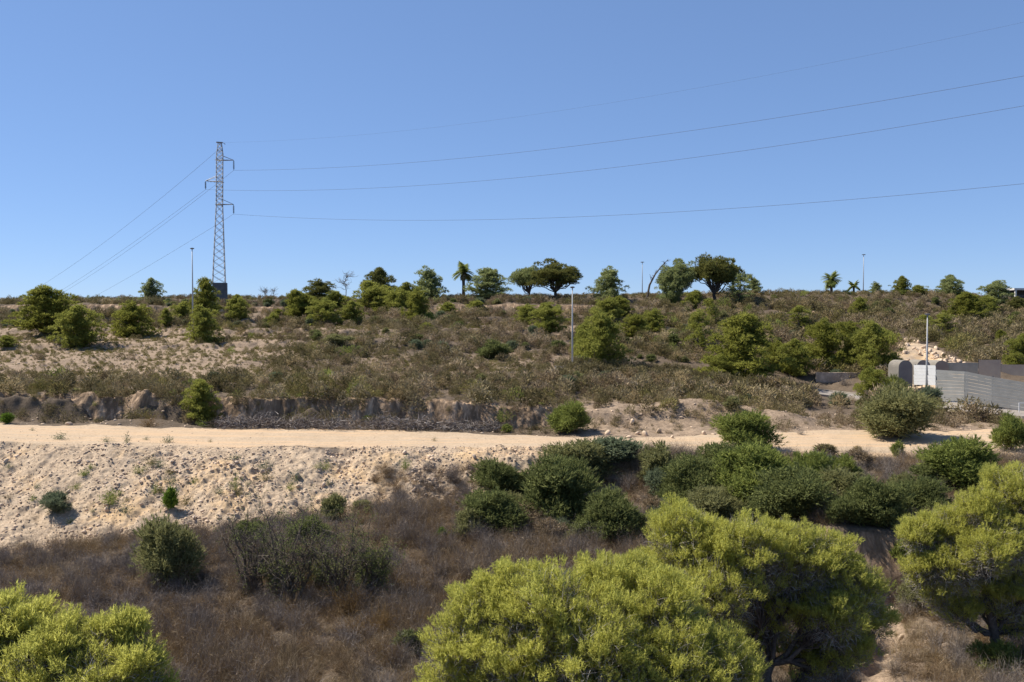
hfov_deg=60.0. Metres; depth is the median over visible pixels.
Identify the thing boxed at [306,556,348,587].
shrub
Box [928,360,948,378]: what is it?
vaulted shed
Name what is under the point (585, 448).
shrub
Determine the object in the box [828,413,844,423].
scrub bush
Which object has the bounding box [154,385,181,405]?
scrub bush
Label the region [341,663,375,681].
dry bush
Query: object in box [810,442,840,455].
shrub
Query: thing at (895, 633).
grass
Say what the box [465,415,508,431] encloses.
brush pile
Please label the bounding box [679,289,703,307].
pine tree
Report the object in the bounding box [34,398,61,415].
scrub bush
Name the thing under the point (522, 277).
umbrella pine
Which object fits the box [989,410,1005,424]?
scrub bush
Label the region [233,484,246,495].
weed
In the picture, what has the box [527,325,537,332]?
bush
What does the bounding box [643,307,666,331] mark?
pine tree
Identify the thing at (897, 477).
bush
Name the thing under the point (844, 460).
shrub
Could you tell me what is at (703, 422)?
scrub bush
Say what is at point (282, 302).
bush
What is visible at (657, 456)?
shrub
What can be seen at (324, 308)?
pine tree
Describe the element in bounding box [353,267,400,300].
pine tree
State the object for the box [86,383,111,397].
scrub bush
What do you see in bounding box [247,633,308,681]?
dry bush
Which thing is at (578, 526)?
bush
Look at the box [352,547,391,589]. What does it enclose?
shrub
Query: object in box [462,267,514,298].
pine tree
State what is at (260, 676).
dry bush
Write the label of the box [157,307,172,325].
pine tree
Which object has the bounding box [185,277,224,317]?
pine tree
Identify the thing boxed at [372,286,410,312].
pine tree
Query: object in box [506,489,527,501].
bush
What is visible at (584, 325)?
pine tree
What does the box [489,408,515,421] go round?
scrub bush
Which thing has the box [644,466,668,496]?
bush
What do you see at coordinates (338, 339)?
shrub
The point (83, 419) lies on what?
scrub bush
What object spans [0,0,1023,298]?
sky
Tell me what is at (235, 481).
weed
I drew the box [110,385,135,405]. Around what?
scrub bush
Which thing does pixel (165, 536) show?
shrub
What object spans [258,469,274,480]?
weed
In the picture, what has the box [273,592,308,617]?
dry bush
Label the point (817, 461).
shrub
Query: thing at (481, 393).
undergrowth
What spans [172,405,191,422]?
scrub bush
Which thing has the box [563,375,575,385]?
bush
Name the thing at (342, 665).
dry bush
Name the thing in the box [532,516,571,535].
bush
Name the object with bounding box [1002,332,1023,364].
pine tree
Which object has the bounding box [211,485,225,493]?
weed
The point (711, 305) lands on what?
pine tree
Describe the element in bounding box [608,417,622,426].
scrub bush
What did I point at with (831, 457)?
bush
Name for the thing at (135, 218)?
power line
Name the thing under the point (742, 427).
shrub
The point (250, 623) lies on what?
dry bush
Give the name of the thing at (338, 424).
brush pile
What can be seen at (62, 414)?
scrub bush
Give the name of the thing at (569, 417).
shrub
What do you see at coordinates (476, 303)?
pine tree
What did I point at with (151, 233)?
power line
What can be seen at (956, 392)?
sheet fence
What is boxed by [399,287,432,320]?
pine tree
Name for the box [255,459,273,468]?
weed
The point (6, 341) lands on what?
pine tree
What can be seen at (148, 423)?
dry bush
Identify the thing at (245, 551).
bare shrub
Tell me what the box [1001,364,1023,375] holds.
fence
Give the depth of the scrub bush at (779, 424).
65.72 m
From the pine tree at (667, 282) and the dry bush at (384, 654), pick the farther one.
the pine tree at (667, 282)
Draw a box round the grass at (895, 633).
[251,452,1023,680]
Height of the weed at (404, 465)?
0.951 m
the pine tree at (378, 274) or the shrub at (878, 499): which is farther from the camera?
the pine tree at (378, 274)
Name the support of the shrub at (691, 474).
on the ground at (872, 548)
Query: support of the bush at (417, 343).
on the ground at (872, 548)
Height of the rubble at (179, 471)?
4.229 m
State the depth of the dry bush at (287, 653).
29.13 m
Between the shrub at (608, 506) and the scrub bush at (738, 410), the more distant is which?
the scrub bush at (738, 410)
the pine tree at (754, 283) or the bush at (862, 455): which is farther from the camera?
the pine tree at (754, 283)
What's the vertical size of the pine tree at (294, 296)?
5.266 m
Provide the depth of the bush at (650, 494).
49.78 m
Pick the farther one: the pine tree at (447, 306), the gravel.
the pine tree at (447, 306)
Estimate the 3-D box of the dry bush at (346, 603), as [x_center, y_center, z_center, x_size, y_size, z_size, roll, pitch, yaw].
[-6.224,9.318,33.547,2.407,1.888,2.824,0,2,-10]
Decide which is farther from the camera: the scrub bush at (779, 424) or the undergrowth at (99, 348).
the undergrowth at (99, 348)
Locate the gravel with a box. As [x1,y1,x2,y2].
[8,424,1018,453]
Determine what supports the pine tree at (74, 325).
on the ground at (872, 548)
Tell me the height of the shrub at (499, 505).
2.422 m
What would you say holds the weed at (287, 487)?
on the ground at (872, 548)
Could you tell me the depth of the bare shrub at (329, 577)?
34.88 m
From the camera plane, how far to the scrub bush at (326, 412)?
67.69 m
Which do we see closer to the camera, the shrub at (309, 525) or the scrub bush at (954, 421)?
the shrub at (309, 525)
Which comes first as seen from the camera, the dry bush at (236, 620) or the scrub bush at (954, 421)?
the dry bush at (236, 620)
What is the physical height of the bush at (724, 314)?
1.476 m
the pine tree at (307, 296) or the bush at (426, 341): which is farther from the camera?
the pine tree at (307, 296)
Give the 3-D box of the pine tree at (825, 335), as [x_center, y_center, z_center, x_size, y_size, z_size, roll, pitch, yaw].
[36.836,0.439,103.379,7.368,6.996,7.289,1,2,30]
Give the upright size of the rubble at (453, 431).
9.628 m
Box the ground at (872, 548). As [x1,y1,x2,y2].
[0,294,1023,681]
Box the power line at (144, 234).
[67,192,201,286]
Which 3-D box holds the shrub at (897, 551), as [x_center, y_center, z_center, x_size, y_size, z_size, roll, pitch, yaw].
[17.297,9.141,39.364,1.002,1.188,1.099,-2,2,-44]
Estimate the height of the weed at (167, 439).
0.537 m
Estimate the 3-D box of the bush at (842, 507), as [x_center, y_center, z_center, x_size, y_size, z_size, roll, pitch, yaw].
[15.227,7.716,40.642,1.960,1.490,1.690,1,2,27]
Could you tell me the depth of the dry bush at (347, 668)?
28.10 m
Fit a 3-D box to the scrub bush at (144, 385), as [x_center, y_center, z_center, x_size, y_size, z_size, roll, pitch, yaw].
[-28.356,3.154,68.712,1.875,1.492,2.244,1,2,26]
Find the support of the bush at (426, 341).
on the ground at (872, 548)
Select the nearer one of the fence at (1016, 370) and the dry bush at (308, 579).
the dry bush at (308, 579)
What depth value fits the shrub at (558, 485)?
45.77 m
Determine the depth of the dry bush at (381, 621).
31.60 m
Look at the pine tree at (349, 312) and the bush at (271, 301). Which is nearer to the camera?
the pine tree at (349, 312)
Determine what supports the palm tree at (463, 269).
on the ground at (872, 548)
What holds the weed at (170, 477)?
on the ground at (872, 548)
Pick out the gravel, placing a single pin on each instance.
(423, 440)
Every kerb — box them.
[555,366,1009,408]
[819,394,1023,418]
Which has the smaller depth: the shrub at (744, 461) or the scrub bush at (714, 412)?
the shrub at (744, 461)
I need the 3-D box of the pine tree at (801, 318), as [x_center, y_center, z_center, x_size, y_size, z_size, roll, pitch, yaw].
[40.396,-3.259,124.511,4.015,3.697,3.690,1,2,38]
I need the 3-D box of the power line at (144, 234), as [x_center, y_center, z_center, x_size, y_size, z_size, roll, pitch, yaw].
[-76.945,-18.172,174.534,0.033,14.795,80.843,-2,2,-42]
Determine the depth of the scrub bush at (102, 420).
66.38 m
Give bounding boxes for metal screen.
[913,364,935,387]
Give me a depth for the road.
75.18 m
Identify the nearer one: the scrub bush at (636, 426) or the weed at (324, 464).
the weed at (324, 464)
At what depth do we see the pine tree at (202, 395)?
67.12 m
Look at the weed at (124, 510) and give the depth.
47.58 m
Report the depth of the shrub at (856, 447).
56.26 m
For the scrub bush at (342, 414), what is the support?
on the ground at (872, 548)
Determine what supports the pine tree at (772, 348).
on the ground at (872, 548)
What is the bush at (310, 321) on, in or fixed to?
on the ground at (872, 548)
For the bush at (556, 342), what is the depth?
104.59 m
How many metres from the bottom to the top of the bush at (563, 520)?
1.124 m
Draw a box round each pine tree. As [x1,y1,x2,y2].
[0,284,87,334]
[0,335,22,347]
[0,578,180,681]
[45,304,110,348]
[108,299,161,336]
[137,277,166,299]
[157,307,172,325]
[167,301,190,317]
[178,378,223,421]
[183,303,224,342]
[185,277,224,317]
[224,294,251,319]
[266,312,279,323]
[272,308,282,316]
[280,288,308,320]
[284,292,318,316]
[301,277,336,301]
[303,297,343,324]
[325,290,351,308]
[337,300,366,323]
[351,280,393,308]
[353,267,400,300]
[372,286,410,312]
[392,282,424,301]
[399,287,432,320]
[410,265,449,299]
[412,547,770,681]
[437,301,458,312]
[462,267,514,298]
[464,300,484,309]
[511,303,537,321]
[525,302,571,333]
[568,307,635,364]
[568,320,592,356]
[585,265,629,299]
[588,296,626,321]
[613,295,634,317]
[619,313,650,337]
[635,491,902,681]
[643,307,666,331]
[654,269,685,303]
[678,308,715,348]
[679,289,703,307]
[693,311,798,379]
[702,297,720,322]
[702,352,743,376]
[719,273,753,300]
[746,278,762,292]
[756,340,786,365]
[769,338,820,375]
[783,305,812,326]
[800,317,856,368]
[835,329,872,367]
[836,320,864,342]
[847,296,869,313]
[849,319,904,370]
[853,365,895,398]
[868,281,883,293]
[889,275,911,294]
[893,460,1023,645]
[907,284,928,294]
[915,314,933,327]
[926,312,957,332]
[935,274,964,296]
[940,291,995,322]
[976,279,1014,304]
[980,294,1003,312]
[990,329,1008,342]
[1001,296,1023,310]
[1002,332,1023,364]
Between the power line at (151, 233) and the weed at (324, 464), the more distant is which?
the power line at (151, 233)
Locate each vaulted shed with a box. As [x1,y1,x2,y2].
[888,360,912,385]
[910,359,930,384]
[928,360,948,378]
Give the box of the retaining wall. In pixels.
[815,372,860,382]
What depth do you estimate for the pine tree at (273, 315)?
122.72 m
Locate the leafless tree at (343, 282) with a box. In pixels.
[335,270,356,291]
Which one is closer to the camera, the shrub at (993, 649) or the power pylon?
the shrub at (993, 649)
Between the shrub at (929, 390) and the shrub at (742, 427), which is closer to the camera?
the shrub at (742, 427)
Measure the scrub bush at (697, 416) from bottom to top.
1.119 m
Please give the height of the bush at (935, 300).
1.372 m
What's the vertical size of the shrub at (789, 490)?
3.076 m
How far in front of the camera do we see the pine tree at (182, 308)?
124.06 m
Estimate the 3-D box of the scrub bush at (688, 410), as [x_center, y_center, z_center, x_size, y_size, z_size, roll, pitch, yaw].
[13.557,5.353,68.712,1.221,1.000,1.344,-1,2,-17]
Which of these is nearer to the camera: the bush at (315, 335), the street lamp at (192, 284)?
the bush at (315, 335)
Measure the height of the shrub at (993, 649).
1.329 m
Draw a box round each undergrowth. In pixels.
[0,288,1023,423]
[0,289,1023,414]
[0,319,549,380]
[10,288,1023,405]
[552,355,785,381]
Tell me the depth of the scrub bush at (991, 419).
68.73 m
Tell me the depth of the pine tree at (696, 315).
106.27 m
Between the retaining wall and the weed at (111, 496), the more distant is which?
the retaining wall
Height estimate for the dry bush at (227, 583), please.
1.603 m
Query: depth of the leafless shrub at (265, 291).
149.91 m
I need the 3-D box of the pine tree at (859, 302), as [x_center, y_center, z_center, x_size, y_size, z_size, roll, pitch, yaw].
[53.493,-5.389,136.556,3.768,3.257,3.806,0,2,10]
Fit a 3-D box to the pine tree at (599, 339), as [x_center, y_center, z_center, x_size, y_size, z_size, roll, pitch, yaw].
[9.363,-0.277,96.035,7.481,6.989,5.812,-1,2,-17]
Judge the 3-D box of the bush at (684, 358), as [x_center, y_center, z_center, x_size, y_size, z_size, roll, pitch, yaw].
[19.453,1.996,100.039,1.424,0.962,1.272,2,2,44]
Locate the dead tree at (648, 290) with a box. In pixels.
[646,259,670,297]
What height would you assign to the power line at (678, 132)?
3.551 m
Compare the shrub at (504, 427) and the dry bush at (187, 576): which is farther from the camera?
the shrub at (504, 427)
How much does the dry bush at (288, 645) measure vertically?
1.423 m
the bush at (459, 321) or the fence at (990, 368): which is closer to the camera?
the fence at (990, 368)
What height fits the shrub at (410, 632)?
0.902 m
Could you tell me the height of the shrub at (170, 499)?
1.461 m
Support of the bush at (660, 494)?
on the ground at (872, 548)
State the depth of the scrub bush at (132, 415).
65.59 m
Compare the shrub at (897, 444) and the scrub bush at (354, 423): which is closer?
the shrub at (897, 444)
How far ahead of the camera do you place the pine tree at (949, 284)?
154.97 m
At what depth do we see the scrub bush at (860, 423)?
66.45 m
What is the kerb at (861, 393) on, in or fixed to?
on the road
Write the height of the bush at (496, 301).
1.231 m
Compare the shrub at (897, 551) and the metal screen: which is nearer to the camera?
the shrub at (897, 551)
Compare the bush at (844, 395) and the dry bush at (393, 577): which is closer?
the dry bush at (393, 577)
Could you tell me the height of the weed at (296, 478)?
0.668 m
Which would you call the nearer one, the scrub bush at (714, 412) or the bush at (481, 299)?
the scrub bush at (714, 412)
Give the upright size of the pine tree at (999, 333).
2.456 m
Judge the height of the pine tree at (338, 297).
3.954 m
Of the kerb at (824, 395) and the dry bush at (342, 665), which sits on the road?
the kerb at (824, 395)
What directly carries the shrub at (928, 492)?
on the ground at (872, 548)
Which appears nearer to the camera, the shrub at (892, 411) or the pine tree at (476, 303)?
the shrub at (892, 411)
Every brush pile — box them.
[202,412,264,429]
[225,408,289,429]
[274,407,331,429]
[308,413,366,430]
[354,411,411,429]
[380,407,449,430]
[422,414,482,431]
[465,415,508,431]
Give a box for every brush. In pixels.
[0,436,1023,681]
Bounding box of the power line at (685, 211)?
[238,184,1016,219]
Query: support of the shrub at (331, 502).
on the ground at (872, 548)
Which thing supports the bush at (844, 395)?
on the ground at (872, 548)
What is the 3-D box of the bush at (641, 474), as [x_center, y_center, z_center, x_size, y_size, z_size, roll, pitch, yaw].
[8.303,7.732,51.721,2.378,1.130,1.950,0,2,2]
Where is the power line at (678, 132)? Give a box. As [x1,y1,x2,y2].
[281,76,1021,169]
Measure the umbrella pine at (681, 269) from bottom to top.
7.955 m
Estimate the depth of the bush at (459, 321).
114.90 m
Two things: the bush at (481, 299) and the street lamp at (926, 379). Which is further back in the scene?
the bush at (481, 299)
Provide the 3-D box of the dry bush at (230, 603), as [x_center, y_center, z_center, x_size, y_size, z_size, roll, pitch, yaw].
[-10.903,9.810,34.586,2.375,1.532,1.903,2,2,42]
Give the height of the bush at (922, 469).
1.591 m
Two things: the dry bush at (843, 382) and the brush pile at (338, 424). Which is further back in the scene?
the dry bush at (843, 382)
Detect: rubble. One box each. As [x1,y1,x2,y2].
[0,442,647,549]
[1,347,982,679]
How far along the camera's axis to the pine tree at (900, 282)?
155.15 m
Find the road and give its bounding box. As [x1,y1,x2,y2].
[555,367,1023,415]
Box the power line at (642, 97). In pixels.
[223,23,1017,142]
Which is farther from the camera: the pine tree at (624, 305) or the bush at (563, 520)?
the pine tree at (624, 305)
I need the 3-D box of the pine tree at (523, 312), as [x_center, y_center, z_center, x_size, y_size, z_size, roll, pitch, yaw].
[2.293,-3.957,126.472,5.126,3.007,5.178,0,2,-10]
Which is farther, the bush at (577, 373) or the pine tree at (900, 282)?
the pine tree at (900, 282)
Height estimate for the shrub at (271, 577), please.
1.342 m
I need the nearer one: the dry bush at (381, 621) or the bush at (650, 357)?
the dry bush at (381, 621)
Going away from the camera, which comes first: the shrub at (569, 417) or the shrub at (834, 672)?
the shrub at (834, 672)
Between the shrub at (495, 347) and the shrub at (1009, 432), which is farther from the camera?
the shrub at (495, 347)
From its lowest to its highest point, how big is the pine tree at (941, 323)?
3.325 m
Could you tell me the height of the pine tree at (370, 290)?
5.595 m
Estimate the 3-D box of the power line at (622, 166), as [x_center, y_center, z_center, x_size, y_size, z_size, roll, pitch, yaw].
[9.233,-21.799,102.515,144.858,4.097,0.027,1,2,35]
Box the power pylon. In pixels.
[205,142,234,304]
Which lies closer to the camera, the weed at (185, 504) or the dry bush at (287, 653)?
the dry bush at (287, 653)
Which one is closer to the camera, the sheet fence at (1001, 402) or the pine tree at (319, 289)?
the sheet fence at (1001, 402)
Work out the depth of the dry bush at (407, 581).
35.89 m
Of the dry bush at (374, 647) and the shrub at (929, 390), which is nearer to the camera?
the dry bush at (374, 647)
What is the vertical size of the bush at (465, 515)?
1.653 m
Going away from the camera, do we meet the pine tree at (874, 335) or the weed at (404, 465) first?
the weed at (404, 465)
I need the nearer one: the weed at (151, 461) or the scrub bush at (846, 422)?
the weed at (151, 461)
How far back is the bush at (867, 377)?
82.80 m
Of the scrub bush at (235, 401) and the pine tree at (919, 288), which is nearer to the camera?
the scrub bush at (235, 401)
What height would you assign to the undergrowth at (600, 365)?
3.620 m
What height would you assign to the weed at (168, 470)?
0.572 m
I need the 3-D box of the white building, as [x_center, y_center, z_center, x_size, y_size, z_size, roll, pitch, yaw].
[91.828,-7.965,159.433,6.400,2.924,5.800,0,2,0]
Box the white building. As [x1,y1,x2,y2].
[1004,288,1023,300]
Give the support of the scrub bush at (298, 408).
on the ground at (872, 548)
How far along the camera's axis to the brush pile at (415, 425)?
62.71 m
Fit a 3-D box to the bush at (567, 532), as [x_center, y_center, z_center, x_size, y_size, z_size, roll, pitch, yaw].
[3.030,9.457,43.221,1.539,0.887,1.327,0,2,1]
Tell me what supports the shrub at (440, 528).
on the ground at (872, 548)
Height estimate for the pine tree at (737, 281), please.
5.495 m
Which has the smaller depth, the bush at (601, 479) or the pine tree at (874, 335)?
the bush at (601, 479)
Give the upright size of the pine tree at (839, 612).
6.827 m
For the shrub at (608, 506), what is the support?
on the ground at (872, 548)
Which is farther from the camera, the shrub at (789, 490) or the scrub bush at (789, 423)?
the scrub bush at (789, 423)
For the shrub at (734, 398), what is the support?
on the ground at (872, 548)
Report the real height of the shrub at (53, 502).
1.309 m
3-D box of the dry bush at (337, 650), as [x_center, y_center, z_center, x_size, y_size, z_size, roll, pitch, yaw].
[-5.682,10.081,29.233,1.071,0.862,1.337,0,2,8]
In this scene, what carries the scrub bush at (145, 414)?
on the ground at (872, 548)
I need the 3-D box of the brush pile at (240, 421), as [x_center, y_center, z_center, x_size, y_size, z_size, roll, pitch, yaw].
[-19.632,5.874,62.397,4.305,2.079,4.126,2,2,44]
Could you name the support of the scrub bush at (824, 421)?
on the ground at (872, 548)
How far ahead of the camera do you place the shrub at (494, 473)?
50.59 m
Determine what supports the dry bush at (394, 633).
on the ground at (872, 548)
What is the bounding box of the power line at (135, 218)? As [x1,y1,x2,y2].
[38,149,218,287]
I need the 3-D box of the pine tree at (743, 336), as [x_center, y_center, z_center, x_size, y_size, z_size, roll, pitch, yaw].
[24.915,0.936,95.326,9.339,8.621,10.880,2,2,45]
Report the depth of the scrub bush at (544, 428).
65.81 m
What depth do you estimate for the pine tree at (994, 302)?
141.40 m
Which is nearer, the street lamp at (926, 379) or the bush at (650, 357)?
the street lamp at (926, 379)
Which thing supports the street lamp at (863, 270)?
on the ground at (872, 548)
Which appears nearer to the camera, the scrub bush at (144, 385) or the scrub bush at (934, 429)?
the scrub bush at (934, 429)
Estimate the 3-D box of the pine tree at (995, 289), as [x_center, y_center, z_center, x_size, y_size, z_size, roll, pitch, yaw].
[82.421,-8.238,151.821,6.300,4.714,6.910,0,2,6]
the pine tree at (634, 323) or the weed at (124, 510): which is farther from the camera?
the pine tree at (634, 323)
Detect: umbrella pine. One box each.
[506,265,537,294]
[524,258,583,297]
[655,258,699,297]
[690,252,755,301]
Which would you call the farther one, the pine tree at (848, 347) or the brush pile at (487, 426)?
the pine tree at (848, 347)
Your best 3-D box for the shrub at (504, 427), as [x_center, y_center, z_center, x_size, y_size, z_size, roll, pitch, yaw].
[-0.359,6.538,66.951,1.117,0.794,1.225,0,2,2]
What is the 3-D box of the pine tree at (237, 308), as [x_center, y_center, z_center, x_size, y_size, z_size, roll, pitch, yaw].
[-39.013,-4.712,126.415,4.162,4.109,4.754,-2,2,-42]
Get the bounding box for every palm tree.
[452,261,474,293]
[820,270,841,292]
[848,280,860,291]
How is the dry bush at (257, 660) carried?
on the ground at (872, 548)
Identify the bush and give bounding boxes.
[12,410,28,418]
[18,415,30,421]
[27,388,42,397]
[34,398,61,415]
[36,410,52,421]
[49,402,81,422]
[75,413,92,422]
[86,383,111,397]
[93,414,110,422]
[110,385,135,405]
[115,403,143,419]
[120,409,142,418]
[131,372,157,391]
[131,413,171,426]
[133,406,161,418]
[153,541,208,588]
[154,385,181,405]
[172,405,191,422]
[195,417,212,426]
[207,654,238,681]
[208,560,247,590]
[210,577,254,616]
[220,594,270,634]
[222,644,275,681]
[225,388,243,404]
[225,596,276,637]
[245,649,273,669]
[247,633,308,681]
[258,627,304,667]
[262,298,274,305]
[268,370,282,381]
[269,628,313,666]
[270,629,308,661]
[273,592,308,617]
[280,298,287,305]
[284,551,325,593]
[290,407,315,422]
[290,653,328,681]
[292,400,313,413]
[305,318,315,325]
[309,331,321,340]
[313,406,337,420]
[318,409,343,428]
[321,569,376,618]
[322,643,356,673]
[327,638,350,660]
[328,406,350,420]
[329,600,386,638]
[329,647,379,681]
[334,347,347,355]
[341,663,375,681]
[347,413,359,428]
[350,621,397,662]
[352,583,408,631]
[364,667,390,681]
[370,629,409,670]
[380,327,389,332]
[382,620,406,647]
[383,559,406,589]
[384,476,404,493]
[388,565,435,595]
[408,339,423,348]
[423,339,431,346]
[434,310,446,317]
[450,506,484,536]
[454,320,464,327]
[475,297,484,303]
[475,373,485,381]
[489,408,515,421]
[491,298,501,303]
[506,339,519,350]
[506,391,538,412]
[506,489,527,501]
[518,500,547,526]
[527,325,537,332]
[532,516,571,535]
[537,422,553,432]
[550,339,566,348]
[555,517,568,531]
[561,528,583,542]
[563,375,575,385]
[563,515,610,541]
[572,370,583,383]
[588,461,607,483]
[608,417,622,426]
[630,420,641,428]
[635,469,650,481]
[640,494,671,511]
[644,353,656,361]
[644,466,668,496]
[646,486,660,497]
[647,497,670,516]
[652,487,677,503]
[664,333,680,344]
[678,355,690,361]
[683,408,694,416]
[690,405,706,418]
[697,414,710,424]
[705,404,726,416]
[718,310,730,317]
[727,402,747,417]
[771,415,785,429]
[772,447,792,463]
[776,419,794,431]
[782,414,798,428]
[785,397,805,413]
[808,449,835,467]
[816,416,834,425]
[823,495,865,524]
[827,390,849,404]
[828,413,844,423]
[830,369,843,371]
[834,370,853,384]
[838,416,853,425]
[844,414,864,428]
[846,449,874,466]
[885,307,894,313]
[887,469,915,485]
[908,461,950,486]
[928,420,946,430]
[931,296,941,303]
[931,407,947,423]
[935,411,960,424]
[943,411,971,427]
[984,413,999,423]
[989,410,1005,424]
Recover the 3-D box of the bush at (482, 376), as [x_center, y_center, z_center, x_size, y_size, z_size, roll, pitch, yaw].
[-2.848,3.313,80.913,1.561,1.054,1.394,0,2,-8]
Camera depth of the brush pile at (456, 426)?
62.95 m
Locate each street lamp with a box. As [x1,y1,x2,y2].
[190,248,193,328]
[570,286,574,361]
[641,262,643,292]
[862,254,865,288]
[925,313,929,386]
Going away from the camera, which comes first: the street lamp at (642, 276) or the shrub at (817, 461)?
the shrub at (817, 461)
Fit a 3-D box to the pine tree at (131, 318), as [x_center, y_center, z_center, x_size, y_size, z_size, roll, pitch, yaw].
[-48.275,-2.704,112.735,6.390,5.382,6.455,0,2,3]
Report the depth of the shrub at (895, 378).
86.96 m
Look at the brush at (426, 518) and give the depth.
36.69 m
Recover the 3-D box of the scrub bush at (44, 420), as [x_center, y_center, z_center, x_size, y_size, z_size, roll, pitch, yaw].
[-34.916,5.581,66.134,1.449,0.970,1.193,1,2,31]
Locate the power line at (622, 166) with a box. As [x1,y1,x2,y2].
[206,106,1020,190]
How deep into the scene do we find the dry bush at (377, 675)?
27.72 m
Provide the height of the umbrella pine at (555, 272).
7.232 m
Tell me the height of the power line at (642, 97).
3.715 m
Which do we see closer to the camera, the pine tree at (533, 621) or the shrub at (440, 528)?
the pine tree at (533, 621)
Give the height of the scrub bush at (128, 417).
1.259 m
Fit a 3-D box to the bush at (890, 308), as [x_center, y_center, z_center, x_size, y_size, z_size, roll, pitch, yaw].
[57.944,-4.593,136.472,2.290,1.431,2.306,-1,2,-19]
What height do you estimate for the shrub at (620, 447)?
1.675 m
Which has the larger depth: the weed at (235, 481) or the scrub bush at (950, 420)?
the scrub bush at (950, 420)
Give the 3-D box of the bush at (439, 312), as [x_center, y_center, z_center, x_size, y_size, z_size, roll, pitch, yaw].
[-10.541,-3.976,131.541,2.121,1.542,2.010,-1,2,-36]
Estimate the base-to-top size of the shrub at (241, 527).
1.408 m
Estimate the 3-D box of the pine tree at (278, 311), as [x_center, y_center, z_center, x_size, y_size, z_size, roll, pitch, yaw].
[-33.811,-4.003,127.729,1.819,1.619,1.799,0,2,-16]
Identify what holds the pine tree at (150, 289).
on the ground at (872, 548)
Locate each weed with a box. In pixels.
[47,430,67,438]
[94,483,122,507]
[117,502,132,513]
[127,463,148,473]
[142,454,160,464]
[146,481,164,493]
[151,456,167,466]
[160,435,173,442]
[160,466,178,475]
[162,473,176,483]
[180,495,196,506]
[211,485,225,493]
[228,469,242,489]
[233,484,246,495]
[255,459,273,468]
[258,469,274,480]
[281,479,297,489]
[286,469,304,481]
[315,458,331,469]
[399,454,411,469]
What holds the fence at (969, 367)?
on the ground at (872, 548)
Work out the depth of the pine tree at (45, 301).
108.64 m
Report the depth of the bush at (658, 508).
46.69 m
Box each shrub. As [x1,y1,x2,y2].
[0,412,15,423]
[37,489,72,513]
[127,510,208,588]
[160,484,179,509]
[211,494,304,594]
[227,484,346,603]
[229,518,268,545]
[259,286,268,298]
[262,557,296,590]
[283,513,333,545]
[292,506,387,599]
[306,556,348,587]
[319,491,347,521]
[320,333,355,345]
[343,529,406,594]
[352,499,371,508]
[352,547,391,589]
[391,627,424,654]
[436,526,450,537]
[455,486,533,534]
[468,455,524,492]
[475,339,512,358]
[500,423,513,432]
[507,467,534,496]
[517,450,605,523]
[536,437,624,483]
[544,397,594,433]
[575,483,649,543]
[582,434,647,463]
[635,439,677,478]
[654,451,727,500]
[663,451,705,482]
[681,483,754,521]
[694,440,741,469]
[703,438,794,504]
[708,408,787,448]
[721,395,740,409]
[740,461,839,521]
[784,446,834,478]
[793,649,864,679]
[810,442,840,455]
[813,463,878,496]
[829,452,864,474]
[831,473,917,528]
[851,378,951,439]
[851,445,862,451]
[886,374,908,391]
[888,539,907,558]
[889,439,905,455]
[893,576,935,611]
[895,474,954,515]
[912,433,1003,490]
[920,384,943,406]
[964,638,1023,675]
[986,411,1023,451]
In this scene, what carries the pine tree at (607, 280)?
on the ground at (872, 548)
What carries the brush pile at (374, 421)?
on the ground at (872, 548)
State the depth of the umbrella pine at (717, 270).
147.34 m
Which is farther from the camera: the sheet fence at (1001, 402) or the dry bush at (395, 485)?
the sheet fence at (1001, 402)
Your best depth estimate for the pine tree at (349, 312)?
123.59 m
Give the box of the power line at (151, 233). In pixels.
[66,170,233,290]
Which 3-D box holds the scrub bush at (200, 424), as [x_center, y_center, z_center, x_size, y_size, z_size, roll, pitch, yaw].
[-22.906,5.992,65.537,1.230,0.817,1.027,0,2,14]
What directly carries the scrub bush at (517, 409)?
on the ground at (872, 548)
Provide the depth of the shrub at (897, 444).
55.88 m
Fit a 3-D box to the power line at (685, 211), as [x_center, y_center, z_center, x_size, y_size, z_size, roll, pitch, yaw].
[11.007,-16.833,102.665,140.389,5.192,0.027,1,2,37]
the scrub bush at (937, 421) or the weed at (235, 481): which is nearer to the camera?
the weed at (235, 481)
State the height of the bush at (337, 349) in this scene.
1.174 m
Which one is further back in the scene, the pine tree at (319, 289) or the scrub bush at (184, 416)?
the pine tree at (319, 289)
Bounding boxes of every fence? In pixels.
[935,369,967,400]
[948,362,977,373]
[964,371,1023,409]
[978,359,1000,378]
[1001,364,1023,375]
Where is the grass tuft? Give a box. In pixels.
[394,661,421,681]
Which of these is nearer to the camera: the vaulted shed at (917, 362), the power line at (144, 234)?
the vaulted shed at (917, 362)
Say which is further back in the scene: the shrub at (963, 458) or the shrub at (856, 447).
the shrub at (856, 447)

